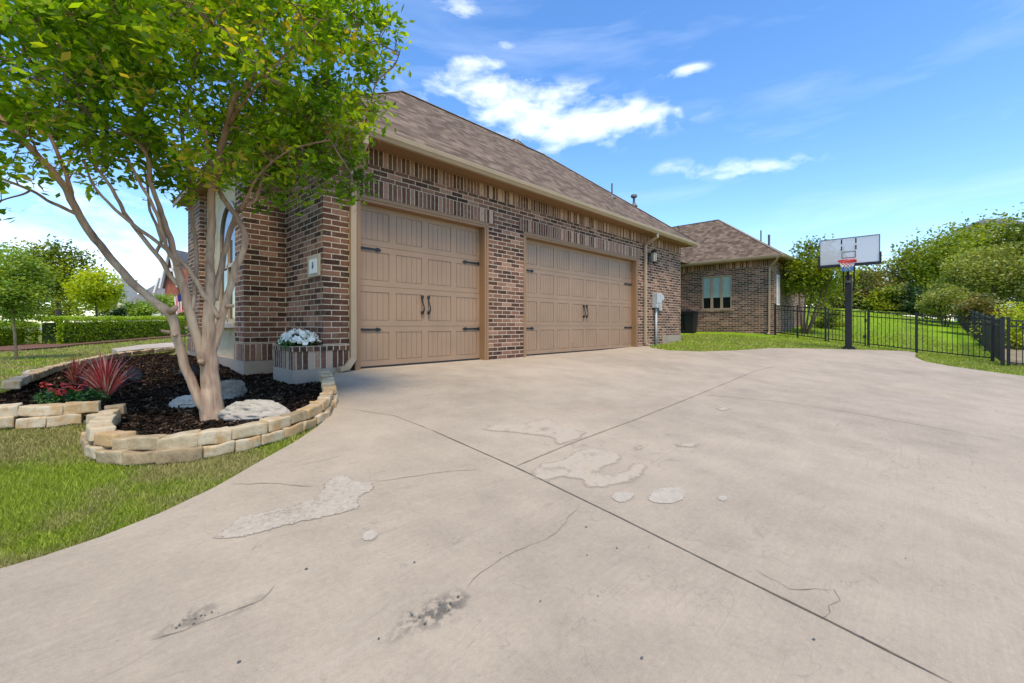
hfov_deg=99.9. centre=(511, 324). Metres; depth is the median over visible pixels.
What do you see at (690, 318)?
wheeled bin
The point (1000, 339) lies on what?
picket fence
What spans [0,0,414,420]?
crape myrtle
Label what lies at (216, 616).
crack
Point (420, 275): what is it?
garage door
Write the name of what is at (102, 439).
stone retaining wall
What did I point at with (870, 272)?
distant tree
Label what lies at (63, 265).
oak tree
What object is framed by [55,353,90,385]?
red cordyline
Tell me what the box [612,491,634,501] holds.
concrete patch
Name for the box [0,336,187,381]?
grass
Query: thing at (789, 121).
sky
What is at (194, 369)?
landscape light
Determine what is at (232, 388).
boulder
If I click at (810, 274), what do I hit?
tree
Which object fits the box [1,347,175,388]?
stone border
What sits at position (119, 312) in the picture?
juniper
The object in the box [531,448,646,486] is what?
concrete patch
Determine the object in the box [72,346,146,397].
red cordyline
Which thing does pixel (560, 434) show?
concrete patch
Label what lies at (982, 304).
brown shrub
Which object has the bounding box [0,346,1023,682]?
driveway
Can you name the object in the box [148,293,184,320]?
round shrub
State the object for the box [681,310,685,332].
wheeled bin
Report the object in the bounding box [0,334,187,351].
hedge mulch strip
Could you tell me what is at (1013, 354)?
stone wall
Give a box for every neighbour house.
[111,278,164,320]
[153,250,187,325]
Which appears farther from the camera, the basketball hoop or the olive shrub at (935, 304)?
the olive shrub at (935, 304)
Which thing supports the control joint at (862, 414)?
on the driveway
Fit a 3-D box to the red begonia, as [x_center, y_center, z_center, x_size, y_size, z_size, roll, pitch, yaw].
[-4.041,0.622,3.946,0.507,0.248,0.527,0,0,44]
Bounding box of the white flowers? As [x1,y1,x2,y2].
[275,328,321,348]
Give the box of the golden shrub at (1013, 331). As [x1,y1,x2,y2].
[969,301,1023,348]
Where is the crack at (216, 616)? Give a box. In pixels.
[150,586,273,639]
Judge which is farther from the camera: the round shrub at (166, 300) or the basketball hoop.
the round shrub at (166, 300)
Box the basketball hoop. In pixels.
[818,234,881,349]
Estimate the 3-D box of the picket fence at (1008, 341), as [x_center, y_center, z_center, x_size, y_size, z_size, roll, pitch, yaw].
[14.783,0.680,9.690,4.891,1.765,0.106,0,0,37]
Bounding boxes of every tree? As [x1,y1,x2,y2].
[0,233,119,322]
[0,237,49,318]
[0,242,66,359]
[11,304,44,326]
[37,303,89,321]
[61,265,127,321]
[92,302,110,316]
[780,234,860,333]
[806,278,862,307]
[840,263,886,311]
[866,240,952,311]
[879,222,1000,319]
[906,212,1023,307]
[922,241,1023,314]
[952,202,1023,304]
[982,255,1023,308]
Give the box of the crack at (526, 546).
[467,509,576,587]
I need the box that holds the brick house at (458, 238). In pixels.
[171,90,805,374]
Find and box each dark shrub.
[884,282,965,316]
[1008,292,1023,321]
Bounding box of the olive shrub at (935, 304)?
[913,284,977,326]
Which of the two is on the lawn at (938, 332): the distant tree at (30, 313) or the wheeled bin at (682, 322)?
the distant tree at (30, 313)
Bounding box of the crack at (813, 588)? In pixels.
[757,570,840,618]
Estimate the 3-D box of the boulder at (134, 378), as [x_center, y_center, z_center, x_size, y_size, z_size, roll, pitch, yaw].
[-4.776,0.659,5.386,0.199,0.253,0.182,0,0,14]
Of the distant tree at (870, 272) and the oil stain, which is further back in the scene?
the distant tree at (870, 272)
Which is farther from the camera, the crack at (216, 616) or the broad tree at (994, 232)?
the broad tree at (994, 232)
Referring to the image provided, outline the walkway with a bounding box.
[112,342,174,352]
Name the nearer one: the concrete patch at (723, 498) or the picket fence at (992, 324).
the concrete patch at (723, 498)
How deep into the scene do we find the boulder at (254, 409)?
3.47 m
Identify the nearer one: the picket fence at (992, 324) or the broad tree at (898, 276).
the picket fence at (992, 324)
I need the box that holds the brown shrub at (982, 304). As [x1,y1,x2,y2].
[948,292,1023,326]
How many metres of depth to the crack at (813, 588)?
1.81 m
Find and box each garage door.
[361,204,478,368]
[526,239,631,355]
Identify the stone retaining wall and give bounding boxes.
[0,371,337,465]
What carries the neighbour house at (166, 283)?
on the lawn at (938, 332)
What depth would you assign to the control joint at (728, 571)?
1.82 m
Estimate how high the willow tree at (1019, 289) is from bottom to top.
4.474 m
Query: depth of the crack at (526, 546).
1.98 m
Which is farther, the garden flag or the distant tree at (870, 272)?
the distant tree at (870, 272)
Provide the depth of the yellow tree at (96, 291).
19.85 m
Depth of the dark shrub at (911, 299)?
32.43 m
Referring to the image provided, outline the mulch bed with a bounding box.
[0,351,321,432]
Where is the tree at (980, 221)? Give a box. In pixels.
[954,219,1023,320]
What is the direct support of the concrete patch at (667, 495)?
on the driveway
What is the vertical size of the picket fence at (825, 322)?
1.544 m
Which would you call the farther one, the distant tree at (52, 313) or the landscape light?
the distant tree at (52, 313)
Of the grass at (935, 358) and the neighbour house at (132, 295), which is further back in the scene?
the neighbour house at (132, 295)
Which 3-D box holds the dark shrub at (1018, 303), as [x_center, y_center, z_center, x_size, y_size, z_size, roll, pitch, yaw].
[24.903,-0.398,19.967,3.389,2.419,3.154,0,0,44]
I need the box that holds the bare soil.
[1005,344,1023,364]
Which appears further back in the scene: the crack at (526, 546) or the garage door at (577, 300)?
the garage door at (577, 300)
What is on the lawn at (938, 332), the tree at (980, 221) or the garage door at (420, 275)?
the tree at (980, 221)
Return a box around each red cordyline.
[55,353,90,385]
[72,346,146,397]
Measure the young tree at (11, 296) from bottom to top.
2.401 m
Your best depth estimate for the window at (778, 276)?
17.77 m
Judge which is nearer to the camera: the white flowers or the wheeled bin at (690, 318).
the white flowers
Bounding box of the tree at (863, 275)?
[821,264,908,310]
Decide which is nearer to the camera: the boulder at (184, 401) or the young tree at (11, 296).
the boulder at (184, 401)
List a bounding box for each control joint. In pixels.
[435,431,951,682]
[517,366,773,465]
[703,394,998,439]
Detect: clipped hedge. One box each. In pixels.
[0,320,40,345]
[26,315,187,343]
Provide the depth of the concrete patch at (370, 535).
2.00 m
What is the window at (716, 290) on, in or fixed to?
in the brick house at (458, 238)
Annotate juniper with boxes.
[108,306,127,320]
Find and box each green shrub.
[808,303,844,328]
[858,283,913,311]
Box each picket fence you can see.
[774,304,826,341]
[867,309,994,361]
[958,310,1004,365]
[1006,317,1023,365]
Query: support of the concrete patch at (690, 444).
on the driveway
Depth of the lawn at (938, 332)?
11.72 m
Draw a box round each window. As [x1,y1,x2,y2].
[219,201,234,322]
[702,275,731,309]
[777,275,779,304]
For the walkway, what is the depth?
10.69 m
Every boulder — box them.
[121,368,142,385]
[168,395,195,407]
[218,399,289,421]
[221,379,247,399]
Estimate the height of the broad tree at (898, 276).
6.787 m
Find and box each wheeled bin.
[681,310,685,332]
[683,310,698,333]
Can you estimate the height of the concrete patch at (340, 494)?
0.041 m
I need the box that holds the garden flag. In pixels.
[174,294,182,314]
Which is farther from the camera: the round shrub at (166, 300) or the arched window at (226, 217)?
the round shrub at (166, 300)
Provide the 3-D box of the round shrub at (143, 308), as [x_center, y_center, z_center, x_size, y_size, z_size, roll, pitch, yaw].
[-22.431,-0.847,26.025,2.095,1.509,1.961,0,0,44]
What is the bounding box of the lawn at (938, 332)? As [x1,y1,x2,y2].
[0,308,1023,565]
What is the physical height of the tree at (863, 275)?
3.883 m
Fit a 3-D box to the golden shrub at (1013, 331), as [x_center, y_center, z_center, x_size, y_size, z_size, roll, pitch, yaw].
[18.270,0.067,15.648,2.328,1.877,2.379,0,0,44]
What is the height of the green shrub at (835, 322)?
1.317 m
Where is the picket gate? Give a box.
[828,308,866,346]
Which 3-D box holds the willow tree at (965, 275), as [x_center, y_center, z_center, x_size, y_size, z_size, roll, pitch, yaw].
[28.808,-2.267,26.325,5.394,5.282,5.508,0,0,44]
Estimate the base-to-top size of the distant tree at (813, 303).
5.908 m
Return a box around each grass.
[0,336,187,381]
[0,379,320,567]
[650,330,1023,375]
[794,307,931,335]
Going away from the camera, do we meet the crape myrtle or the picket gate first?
the crape myrtle
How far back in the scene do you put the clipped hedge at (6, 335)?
13.46 m
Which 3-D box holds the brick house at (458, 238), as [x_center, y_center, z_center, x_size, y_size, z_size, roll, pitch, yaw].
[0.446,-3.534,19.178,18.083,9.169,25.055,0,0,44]
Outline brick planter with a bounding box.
[273,345,323,383]
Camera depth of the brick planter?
5.71 m
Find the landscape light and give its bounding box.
[178,364,197,379]
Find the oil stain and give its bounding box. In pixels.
[430,603,454,617]
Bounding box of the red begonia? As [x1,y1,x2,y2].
[29,380,110,403]
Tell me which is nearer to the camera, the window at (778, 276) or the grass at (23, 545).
the grass at (23, 545)
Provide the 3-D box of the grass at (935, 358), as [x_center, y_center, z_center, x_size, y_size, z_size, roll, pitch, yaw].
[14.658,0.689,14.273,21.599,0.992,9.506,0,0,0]
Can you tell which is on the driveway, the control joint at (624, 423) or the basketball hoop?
the control joint at (624, 423)
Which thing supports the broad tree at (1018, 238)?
on the lawn at (938, 332)
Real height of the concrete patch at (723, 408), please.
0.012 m
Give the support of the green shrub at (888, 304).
on the lawn at (938, 332)
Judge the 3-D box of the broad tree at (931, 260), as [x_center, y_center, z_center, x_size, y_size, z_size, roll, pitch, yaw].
[37.275,-4.317,37.875,7.665,8.355,9.640,0,0,44]
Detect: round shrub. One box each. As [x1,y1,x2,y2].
[122,299,159,320]
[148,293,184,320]
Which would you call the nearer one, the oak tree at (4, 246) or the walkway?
the walkway
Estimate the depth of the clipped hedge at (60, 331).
15.89 m
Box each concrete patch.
[212,475,372,537]
[361,530,377,540]
[485,419,585,443]
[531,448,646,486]
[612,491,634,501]
[648,487,685,502]
[676,442,698,446]
[717,495,727,500]
[718,406,728,410]

